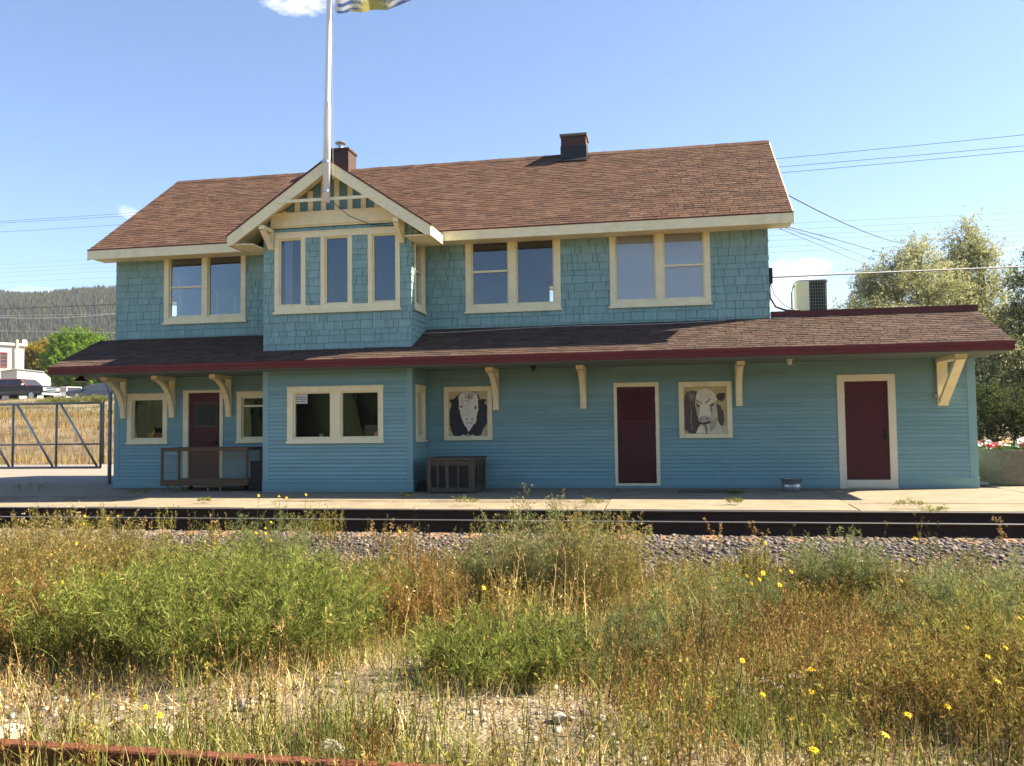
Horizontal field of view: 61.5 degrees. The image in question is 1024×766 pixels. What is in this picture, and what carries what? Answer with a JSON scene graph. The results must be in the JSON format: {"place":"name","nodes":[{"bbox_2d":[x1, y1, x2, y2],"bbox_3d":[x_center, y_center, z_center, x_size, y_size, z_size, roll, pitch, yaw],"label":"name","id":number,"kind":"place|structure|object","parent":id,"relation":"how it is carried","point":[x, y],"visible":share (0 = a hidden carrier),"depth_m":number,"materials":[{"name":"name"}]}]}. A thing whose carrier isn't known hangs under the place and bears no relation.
{"place":"outdoors","nodes":[
{"label":"outdoors","id":0,"kind":"place"},
{"bbox_2d":[54,386,81,397],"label":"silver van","id":1,"kind":"object","parent":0,"point":[62,390],"visible":0.15,"depth_m":85.65,"materials":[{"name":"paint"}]},
{"bbox_2d":[0,301,1014,397],"bbox_3d":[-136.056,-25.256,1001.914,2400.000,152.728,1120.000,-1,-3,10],"label":"hill","id":2,"kind":"structure","parent":0,"point":[108,327],"depth_m":714.39,"materials":[{"name":"green plant"}]},
{"bbox_2d":[0,285,115,386],"bbox_3d":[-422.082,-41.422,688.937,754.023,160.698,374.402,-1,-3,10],"label":"hill forest","id":3,"kind":"object","parent":2,"relation":"on","point":[98,296],"visible":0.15,"depth_m":725.67,"materials":[{"name":"green plant"}]},
{"bbox_2d":[0,398,1023,765],"bbox_3d":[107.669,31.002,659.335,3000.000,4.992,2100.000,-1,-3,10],"label":"ground","id":4,"kind":"structure","parent":0,"point":[494,712],"depth_m":5.20,"materials":[{"name":"soil"}]},
{"bbox_2d":[0,340,26,377],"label":"white building","id":5,"kind":"structure","parent":4,"relation":"on","point":[11,355],"depth_m":99.89,"materials":[{"name":"paint"}]},
{"bbox_2d":[0,352,7,367],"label":"window","id":6,"kind":"structure","parent":5,"relation":"in","point":[3,355],"depth_m":99.25,"materials":[{"name":"red paint"}]},
{"bbox_2d":[0,723,28,738],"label":"rock","id":7,"kind":"object","parent":4,"relation":"on","point":[13,725],"visible":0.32,"depth_m":4.61,"materials":[{"name":"stone"}]},
{"bbox_2d":[0,368,50,399],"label":"trailer","id":8,"kind":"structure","parent":4,"relation":"on","point":[42,378],"depth_m":90.07,"materials":[{"name":"paint"}]},
{"bbox_2d":[24,337,47,370],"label":"autumn tree","id":9,"kind":"object","parent":4,"relation":"on","point":[31,358],"visible":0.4,"depth_m":123.85,"materials":[{"name":"yellow plant"}]},
{"bbox_2d":[0,502,80,586],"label":"weed","id":10,"kind":"object","parent":4,"relation":"on","point":[36,541],"visible":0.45,"depth_m":9.68,"materials":[{"name":"green plant"}]},
{"bbox_2d":[0,562,100,664],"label":"weed","id":11,"kind":"object","parent":4,"relation":"on","point":[5,629],"visible":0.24,"depth_m":6.31,"materials":[{"name":"green plant"}]},
{"bbox_2d":[0,464,113,483],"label":"yard","id":12,"kind":"structure","parent":4,"relation":"on","point":[48,476],"depth_m":26.98,"materials":[{"name":"concrete"}]},
{"bbox_2d":[0,397,113,464],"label":"bank grass","id":13,"kind":"structure","parent":4,"relation":"on","point":[51,416],"depth_m":43.02,"materials":[{"name":"beige plant"}]},
{"bbox_2d":[46,394,80,401],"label":"sage bush","id":14,"kind":"object","parent":4,"relation":"on","point":[56,399],"visible":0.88,"depth_m":67.64,"materials":[{"name":"green plant"}]},
{"bbox_2d":[0,516,130,612],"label":"weed","id":15,"kind":"object","parent":4,"relation":"on","point":[22,568],"visible":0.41,"depth_m":7.87,"materials":[{"name":"green plant"}]},
{"bbox_2d":[31,324,115,387],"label":"round tree","id":16,"kind":"object","parent":4,"relation":"on","point":[62,345],"visible":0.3,"depth_m":114.35,"materials":[{"name":"green plant"}]},
{"bbox_2d":[66,394,102,401],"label":"sage bush","id":17,"kind":"object","parent":4,"relation":"on","point":[88,398],"visible":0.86,"depth_m":68.38,"materials":[{"name":"green plant"}]},
{"bbox_2d":[40,502,146,585],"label":"weed","id":18,"kind":"object","parent":4,"relation":"on","point":[103,534],"visible":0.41,"depth_m":9.44,"materials":[{"name":"green plant"}]},
{"bbox_2d":[0,559,200,677],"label":"weed","id":19,"kind":"object","parent":4,"relation":"on","point":[23,633],"visible":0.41,"depth_m":6.01,"materials":[{"name":"green plant"}]},
{"bbox_2d":[31,560,182,646],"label":"weed","id":20,"kind":"object","parent":4,"relation":"on","point":[99,582],"depth_m":7.40,"materials":[{"name":"green plant"}]},
{"bbox_2d":[15,527,288,675],"bbox_3d":[-2.553,1.574,6.484,1.965,0.998,1.794,2,-4,-40],"label":"weed","id":21,"kind":"object","parent":4,"relation":"on","point":[86,623],"visible":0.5,"depth_m":6.19,"materials":[{"name":"green plant"}]},
{"bbox_2d":[111,519,205,588],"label":"weed","id":22,"kind":"object","parent":4,"relation":"on","point":[155,551],"visible":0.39,"depth_m":9.78,"materials":[{"name":"green plant"}]},
{"bbox_2d":[85,550,328,684],"bbox_3d":[-2.107,1.621,6.099,1.559,0.832,1.708,-1,-3,10],"label":"weed","id":23,"kind":"object","parent":4,"relation":"on","point":[245,629],"visible":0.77,"depth_m":5.79,"materials":[{"name":"green plant"}]},
{"bbox_2d":[144,537,302,581],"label":"weed","id":24,"kind":"object","parent":4,"relation":"on","point":[235,551],"visible":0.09,"depth_m":8.68,"materials":[{"name":"green plant"}]},
{"bbox_2d":[0,738,450,765],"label":"rail","id":25,"kind":"object","parent":4,"relation":"on","point":[108,753],"depth_m":4.05,"materials":[{"name":"brown metal"}]},
{"bbox_2d":[236,698,255,710],"bbox_3d":[-1.554,1.885,5.031,0.104,0.078,0.104,1,-3,-26],"label":"rock","id":26,"kind":"object","parent":4,"relation":"on","point":[242,702],"visible":0.52,"depth_m":5.01,"materials":[{"name":"stone"}]},
{"bbox_2d":[142,526,357,656],"bbox_3d":[-2.082,1.642,6.996,1.717,1.035,1.504,-1,-3,10],"label":"weed","id":27,"kind":"object","parent":4,"relation":"on","point":[301,561],"visible":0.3,"depth_m":6.93,"materials":[{"name":"green plant"}]},
{"bbox_2d":[225,497,320,581],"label":"weed","id":28,"kind":"object","parent":4,"relation":"on","point":[277,541],"visible":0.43,"depth_m":9.83,"materials":[{"name":"green plant"}]},
{"bbox_2d":[196,554,389,670],"bbox_3d":[-1.624,1.686,6.404,1.467,0.806,1.494,-1,-3,10],"label":"weed","id":29,"kind":"object","parent":4,"relation":"on","point":[339,624],"visible":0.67,"depth_m":6.15,"materials":[{"name":"green plant"}]},
{"bbox_2d":[319,739,344,755],"bbox_3d":[-0.894,1.816,4.286,0.163,0.089,0.125,-1,-3,10],"label":"rock","id":30,"kind":"object","parent":4,"relation":"on","point":[340,747],"visible":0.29,"depth_m":4.25,"materials":[{"name":"stone"}]},
{"bbox_2d":[254,538,417,625],"bbox_3d":[-1.698,1.845,7.688,1.674,0.822,1.598,-1,-3,10],"label":"weed","id":31,"kind":"object","parent":4,"relation":"on","point":[357,568],"visible":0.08,"depth_m":7.71,"materials":[{"name":"green plant"}]},
{"bbox_2d":[329,556,425,626],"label":"weed","id":32,"kind":"object","parent":4,"relation":"on","point":[409,584],"visible":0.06,"depth_m":7.88,"materials":[{"name":"green plant"}]},
{"bbox_2d":[361,554,472,639],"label":"weed","id":33,"kind":"object","parent":4,"relation":"on","point":[429,572],"visible":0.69,"depth_m":7.57,"materials":[{"name":"green plant"}]},
{"bbox_2d":[0,531,937,720],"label":"tall dry stems","id":34,"kind":"object","parent":4,"relation":"on","point":[703,613],"visible":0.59,"depth_m":6.11,"materials":[{"name":"brown plant"}]},
{"bbox_2d":[397,595,597,692],"bbox_3d":[-0.130,1.718,5.771,1.386,0.561,1.400,-1,-3,10],"label":"weed","id":35,"kind":"object","parent":4,"relation":"on","point":[448,651],"visible":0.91,"depth_m":5.57,"materials":[{"name":"green plant"}]},
{"bbox_2d":[448,529,546,599],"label":"weed","id":36,"kind":"object","parent":4,"relation":"on","point":[481,567],"visible":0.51,"depth_m":8.77,"materials":[{"name":"green plant"}]},
{"bbox_2d":[0,582,1013,765],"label":"loose pebbles","id":37,"kind":"object","parent":4,"relation":"on","point":[570,718],"visible":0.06,"depth_m":4.98,"materials":[{"name":"stone"}]},
{"bbox_2d":[0,503,1022,765],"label":"track side weeds","id":38,"kind":"object","parent":4,"relation":"on","point":[320,527],"visible":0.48,"depth_m":9.50,"materials":[{"name":"green plant"}]},
{"bbox_2d":[0,524,1023,765],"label":"brown weed stalks","id":39,"kind":"object","parent":4,"relation":"on","point":[819,628],"visible":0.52,"depth_m":4.86,"materials":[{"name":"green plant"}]},
{"bbox_2d":[0,532,1023,765],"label":"olive weeds","id":40,"kind":"object","parent":4,"relation":"on","point":[741,567],"visible":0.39,"depth_m":4.92,"materials":[{"name":"green plant"}]},
{"bbox_2d":[0,484,1023,511],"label":"platform","id":41,"kind":"structure","parent":4,"relation":"on","point":[780,499],"depth_m":16.29,"materials":[{"name":"concrete"}]},
{"bbox_2d":[105,383,112,483],"bbox_3d":[-10.484,1.147,22.438,0.561,2.978,0.112,-1,-3,10],"label":"fence post","id":42,"kind":"object","parent":41,"relation":"on","point":[109,468],"visible":0.8,"depth_m":22.40,"materials":[{"name":"grey metal"}]},
{"bbox_2d":[0,401,104,468],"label":"chain link gate","id":43,"kind":"structure","parent":42,"relation":"attached to","point":[101,438],"depth_m":22.64,"materials":[{"name":"metal"}]},
{"bbox_2d":[160,446,262,490],"bbox_3d":[-6.795,1.938,19.494,2.130,0.970,0.740,-1,-3,10],"label":"wooden railing","id":44,"kind":"object","parent":41,"relation":"on","point":[208,482],"visible":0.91,"depth_m":19.19,"materials":[{"name":"brown wood"}]},
{"bbox_2d":[250,460,262,490],"bbox_3d":[-5.525,2.071,19.361,0.380,0.660,0.850,-1,-3,10],"label":"storage box","id":45,"kind":"object","parent":41,"relation":"on","point":[256,473],"visible":0.38,"depth_m":18.96,"materials":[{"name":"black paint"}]},
{"bbox_2d":[426,456,486,492],"bbox_3d":[-1.162,1.933,18.297,1.030,0.720,1.220,-1,-3,10],"label":"slatted crate","id":46,"kind":"object","parent":41,"relation":"on","point":[448,474],"visible":1,"depth_m":17.76,"materials":[{"name":"grey wood"}]},
{"bbox_2d":[678,490,743,492],"bbox_3d":[3.938,2.140,17.021,1.269,0.041,0.290,-1,-3,10],"label":"plank","id":47,"kind":"object","parent":41,"relation":"on","point":[704,491],"visible":1,"depth_m":16.92,"materials":[{"name":"grey wood"}]},
{"bbox_2d":[780,477,802,490],"bbox_3d":[5.571,2.023,17.155,0.432,0.255,0.434,-1,-3,10],"label":"metal bucket","id":48,"kind":"object","parent":41,"relation":"on","point":[791,483],"visible":1,"depth_m":17.02,"materials":[{"name":"silver metal"}]},
{"bbox_2d":[978,437,1023,485],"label":"concrete planter","id":49,"kind":"object","parent":41,"relation":"on","point":[1000,464],"visible":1,"depth_m":17.84,"materials":[{"name":"concrete"}]},
{"bbox_2d":[1,529,1023,587],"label":"ballast bed","id":50,"kind":"object","parent":4,"relation":"on","point":[353,540],"depth_m":11.15,"materials":[{"name":"grey gravel"}]},
{"bbox_2d":[370,518,394,548],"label":"dry stalk","id":51,"kind":"object","parent":50,"relation":"on","point":[383,541],"visible":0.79,"depth_m":11.68,"materials":[{"name":"brown plant"}]},
{"bbox_2d":[0,516,1023,537],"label":"rail","id":52,"kind":"object","parent":50,"relation":"on","point":[963,530],"visible":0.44,"depth_m":12.39,"materials":[{"name":"metal"}]},
{"bbox_2d":[0,507,1023,523],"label":"rail","id":53,"kind":"object","parent":50,"relation":"on","point":[830,516],"visible":0.83,"depth_m":14.15,"materials":[{"name":"metal"}]},
{"bbox_2d":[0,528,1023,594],"bbox_3d":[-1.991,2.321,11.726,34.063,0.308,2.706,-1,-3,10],"label":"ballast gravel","id":54,"kind":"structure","parent":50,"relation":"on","point":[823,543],"depth_m":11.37,"materials":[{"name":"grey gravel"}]},
{"bbox_2d":[47,132,1015,491],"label":"station building","id":55,"kind":"structure","parent":4,"relation":"on","point":[391,302],"depth_m":18.65,"materials":[{"name":"blue paint"}]},
{"bbox_2d":[125,393,167,444],"bbox_3d":[-8.694,0.856,20.565,1.097,1.213,0.162,-1,-3,10],"label":"window","id":56,"kind":"structure","parent":55,"relation":"in","point":[131,398],"depth_m":20.54,"materials":[{"name":"beige paint"}]},
{"bbox_2d":[172,273,183,315],"bbox_3d":[-9.124,-2.112,23.208,0.162,1.733,0.760,-1,-3,10],"label":"curtain","id":57,"kind":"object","parent":55,"relation":"in","point":[177,280],"depth_m":23.34,"materials":[{"name":"white fabric"}]},
{"bbox_2d":[182,390,222,486],"bbox_3d":[-7.269,1.306,20.259,1.020,2.280,0.167,-1,-3,10],"label":"door","id":58,"kind":"structure","parent":55,"relation":"in","point":[202,409],"depth_m":20.27,"materials":[{"name":"red paint"}]},
{"bbox_2d":[162,256,245,324],"bbox_3d":[-7.289,-2.273,20.456,2.163,1.733,0.162,-1,-3,10],"label":"window","id":59,"kind":"structure","parent":55,"relation":"in","point":[205,317],"depth_m":20.42,"materials":[{"name":"beige paint"}]},
{"bbox_2d":[211,285,237,314],"bbox_3d":[-8.673,-1.995,25.665,0.162,1.733,1.760,-1,-3,10],"label":"curtain","id":60,"kind":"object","parent":55,"relation":"in","point":[223,301],"depth_m":25.65,"materials":[{"name":"white fabric"}]},
{"bbox_2d":[235,391,262,442],"bbox_3d":[-5.908,0.796,20.056,1.097,1.213,0.162,-1,-3,10],"label":"window","id":61,"kind":"structure","parent":55,"relation":"in","point":[240,417],"depth_m":20.08,"materials":[{"name":"beige paint"}]},
{"bbox_2d":[296,394,306,403],"bbox_3d":[-4.596,0.329,18.734,0.297,0.243,0.009,-1,-3,10],"label":"window sign","id":62,"kind":"object","parent":55,"relation":"attached to","point":[301,398],"visible":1,"depth_m":18.73,"materials":[{"name":"white paper"}]},
{"bbox_2d":[322,0,332,202],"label":"flagpole","id":63,"kind":"object","parent":55,"relation":"attached to","point":[326,190],"visible":1,"depth_m":18.18,"materials":[{"name":"white metal"}]},
{"bbox_2d":[335,0,410,13],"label":"flag","id":64,"kind":"object","parent":63,"relation":"attached to","point":[344,6],"visible":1,"depth_m":18.14,"materials":[{"name":"fabric"}]},
{"bbox_2d":[286,385,383,443],"bbox_3d":[-3.808,0.680,18.553,2.222,1.238,0.162,-1,-3,10],"label":"window","id":65,"kind":"structure","parent":55,"relation":"in","point":[336,392],"depth_m":18.51,"materials":[{"name":"beige paint"}]},
{"bbox_2d":[272,226,400,314],"bbox_3d":[-3.794,-2.425,18.741,2.930,1.808,0.247,-1,-3,10],"label":"window","id":66,"kind":"structure","parent":55,"relation":"in","point":[372,305],"depth_m":18.70,"materials":[{"name":"beige paint"}]},
{"bbox_2d":[365,425,377,435],"bbox_3d":[-2.996,1.046,18.520,0.360,0.280,0.020,-1,-3,10],"label":"leaning frame","id":67,"kind":"object","parent":55,"relation":"in","point":[371,430],"visible":0.7,"depth_m":18.52,"materials":[{"name":"grey"}]},
{"bbox_2d":[413,230,426,314],"bbox_3d":[-2.073,-2.420,18.973,0.162,1.748,0.860,-1,-3,10],"label":"window","id":68,"kind":"structure","parent":55,"relation":"in","point":[419,254],"depth_m":19.14,"materials":[{"name":"beige paint"}]},
{"bbox_2d":[415,385,427,441],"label":"window","id":69,"kind":"structure","parent":55,"relation":"in","point":[420,392],"depth_m":18.99,"materials":[{"name":"beige paint"}]},
{"bbox_2d":[444,386,492,439],"bbox_3d":[-0.992,0.669,19.011,1.099,1.191,0.216,-1,-3,10],"label":"cow picture","id":70,"kind":"object","parent":55,"relation":"attached to","point":[468,413],"visible":0.98,"depth_m":19.09,"materials":[{"name":"beige paint"}]},
{"bbox_2d":[464,239,561,313],"bbox_3d":[0.019,-2.431,19.122,2.199,1.733,0.162,-1,-3,10],"label":"window","id":71,"kind":"structure","parent":55,"relation":"in","point":[513,305],"depth_m":19.08,"materials":[{"name":"beige paint"}]},
{"bbox_2d":[545,281,552,301],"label":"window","id":72,"kind":"structure","parent":55,"relation":"in","point":[548,284],"depth_m":25.14,"materials":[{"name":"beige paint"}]},
{"bbox_2d":[613,382,660,485],"bbox_3d":[2.677,1.091,18.444,0.957,2.208,0.167,-1,-3,10],"label":"door","id":73,"kind":"structure","parent":55,"relation":"in","point":[636,404],"depth_m":18.45,"materials":[{"name":"red paint"}]},
{"bbox_2d":[609,232,712,307],"bbox_3d":[3.182,-2.500,18.551,2.192,1.733,0.174,-1,-3,10],"label":"window","id":74,"kind":"structure","parent":55,"relation":"in","point":[639,277],"depth_m":18.56,"materials":[{"name":"beige paint"}]},
{"bbox_2d":[678,381,732,437],"bbox_3d":[4.065,0.559,18.071,1.097,1.191,0.249,-1,-3,10],"label":"cow picture","id":75,"kind":"object","parent":55,"relation":"attached to","point":[705,409],"visible":1,"depth_m":18.17,"materials":[{"name":"beige paint"}]},
{"bbox_2d":[791,279,827,310],"bbox_3d":[7.274,-1.858,21.124,0.870,1.240,0.758,-1,-3,10],"label":"air conditioner","id":76,"kind":"object","parent":55,"relation":"on","point":[810,294],"visible":0.64,"depth_m":20.78,"materials":[{"name":"beige metal"}]},
{"bbox_2d":[788,195,913,245],"bbox_3d":[12.008,-5.080,28.428,0.025,2.950,23.181,-2,-3,32],"label":"power line","id":77,"kind":"object","parent":55,"relation":"attached to","point":[839,220],"visible":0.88,"depth_m":22.80,"materials":[{"name":"black metal"}]},
{"bbox_2d":[836,374,898,487],"bbox_3d":[7.265,0.986,17.606,1.129,2.330,0.167,-1,-3,10],"label":"door","id":78,"kind":"structure","parent":55,"relation":"in","point":[867,426],"depth_m":17.62,"materials":[{"name":"red paint"}]},
{"bbox_2d":[773,266,1023,277],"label":"power line","id":79,"kind":"object","parent":55,"relation":"attached to","point":[889,272],"visible":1,"depth_m":21.62,"materials":[{"name":"metal"}]},
{"bbox_2d":[476,482,613,607],"bbox_3d":[0.426,1.657,8.811,1.355,1.271,1.304,1,-3,-32],"label":"weed","id":80,"kind":"object","parent":4,"relation":"on","point":[549,569],"visible":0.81,"depth_m":8.57,"materials":[{"name":"green plant"}]},
{"bbox_2d":[551,711,565,723],"bbox_3d":[0.263,1.865,4.797,0.088,0.067,0.083,-1,-3,0],"label":"rock","id":81,"kind":"object","parent":4,"relation":"on","point":[562,716],"visible":0.83,"depth_m":4.76,"materials":[{"name":"stone"}]},
{"bbox_2d":[504,609,672,683],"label":"weed","id":82,"kind":"object","parent":4,"relation":"on","point":[609,659],"visible":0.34,"depth_m":6.04,"materials":[{"name":"green plant"}]},
{"bbox_2d":[532,500,656,607],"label":"weed","id":83,"kind":"object","parent":4,"relation":"on","point":[620,561],"visible":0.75,"depth_m":8.60,"materials":[{"name":"green plant"}]},
{"bbox_2d":[601,579,771,660],"bbox_3d":[1.341,1.832,6.799,1.314,0.610,1.298,-1,-3,10],"label":"weed","id":84,"kind":"object","parent":4,"relation":"on","point":[659,618],"visible":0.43,"depth_m":6.74,"materials":[{"name":"green plant"}]},
{"bbox_2d":[658,561,794,619],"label":"weed","id":85,"kind":"object","parent":4,"relation":"on","point":[771,590],"visible":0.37,"depth_m":8.00,"materials":[{"name":"green plant"}]},
{"bbox_2d":[782,523,885,608],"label":"weed","id":86,"kind":"object","parent":4,"relation":"on","point":[811,559],"visible":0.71,"depth_m":8.59,"materials":[{"name":"green plant"}]},
{"bbox_2d":[828,285,862,309],"bbox_3d":[15.372,-0.565,38.379,3.007,7.706,2.498,-1,-3,10],"label":"tree","id":87,"kind":"object","parent":4,"relation":"on","point":[846,307],"visible":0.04,"depth_m":38.69,"materials":[{"name":"green plant"}]},
{"bbox_2d":[830,538,905,604],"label":"weed","id":88,"kind":"object","parent":4,"relation":"on","point":[872,569],"visible":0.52,"depth_m":8.50,"materials":[{"name":"green plant"}]},
{"bbox_2d":[837,226,991,317],"bbox_3d":[14.452,-1.431,31.407,5.765,8.767,4.675,-1,-3,10],"label":"leafy tree","id":89,"kind":"object","parent":4,"relation":"on","point":[885,289],"visible":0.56,"depth_m":31.42,"materials":[{"name":"green plant"}]},
{"bbox_2d":[849,611,1023,747],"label":"weed","id":90,"kind":"object","parent":4,"relation":"on","point":[972,687],"visible":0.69,"depth_m":4.67,"materials":[{"name":"green plant"}]},
{"bbox_2d":[861,570,1016,647],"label":"weed","id":91,"kind":"object","parent":4,"relation":"on","point":[899,608],"visible":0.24,"depth_m":6.89,"materials":[{"name":"green plant"}]},
{"bbox_2d":[904,535,1023,645],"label":"weed","id":92,"kind":"object","parent":4,"relation":"on","point":[998,581],"visible":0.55,"depth_m":7.34,"materials":[{"name":"green plant"}]},
{"bbox_2d":[914,580,1023,689],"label":"weed","id":93,"kind":"object","parent":4,"relation":"on","point":[994,627],"visible":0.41,"depth_m":5.60,"materials":[{"name":"green plant"}]},
{"bbox_2d":[927,205,1022,427],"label":"leafy tree","id":94,"kind":"object","parent":4,"relation":"on","point":[978,252],"visible":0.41,"depth_m":32.76,"materials":[{"name":"green plant"}]},
{"bbox_2d":[992,678,1000,765],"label":"yellow flower","id":95,"kind":"object","parent":4,"relation":"on","point":[998,681],"visible":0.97,"depth_m":4.15,"materials":[{"name":"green plant"}]},
{"bbox_2d":[974,314,1023,439],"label":"leafy tree","id":96,"kind":"object","parent":4,"relation":"on","point":[1004,358],"visible":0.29,"depth_m":27.92,"materials":[{"name":"green plant"}]},
{"bbox_2d":[975,375,1023,447],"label":"dark bush","id":97,"kind":"object","parent":4,"relation":"on","point":[1008,414],"visible":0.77,"depth_m":25.00,"materials":[{"name":"green plant"}]},
{"bbox_2d":[976,246,1023,439],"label":"leafy tree","id":98,"kind":"object","parent":4,"relation":"on","point":[1014,313],"visible":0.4,"depth_m":29.06,"materials":[{"name":"green plant"}]},
{"bbox_2d":[0,546,1023,765],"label":"dry grass","id":99,"kind":"structure","parent":0,"point":[454,743],"depth_m":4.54,"materials":[{"name":"beige plant"}]},
{"bbox_2d":[0,0,1023,419],"label":"sky","id":100,"kind":"structure","parent":0,"point":[106,105],"materials":[{"name":"blue"}]},
{"bbox_2d":[7,146,1019,222],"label":"power line","id":101,"kind":"object","parent":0,"point":[783,166],"visible":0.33,"depth_m":43.24,"materials":[{"name":"black metal"}]},
{"bbox_2d":[7,151,1020,231],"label":"power line","id":102,"kind":"object","parent":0,"point":[783,172],"visible":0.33,"depth_m":43.06,"materials":[{"name":"black metal"}]},
{"bbox_2d":[11,135,1019,220],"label":"power line","id":103,"kind":"object","parent":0,"point":[777,158],"visible":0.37,"depth_m":43.36,"materials":[{"name":"black metal"}]},
{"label":"street","id":104,"kind":"structure","parent":0,"visible":0},
{"bbox_2d":[0,379,60,399],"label":"pickup truck","id":105,"kind":"object","parent":104,"relation":"on","point":[17,388],"visible":0.86,"depth_m":78.36,"materials":[{"name":"black paint"}]},
{"bbox_2d":[66,383,113,396],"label":"sedan car","id":106,"kind":"object","parent":104,"relation":"on","point":[94,389],"visible":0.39,"depth_m":76.28,"materials":[{"name":"blue paint"}]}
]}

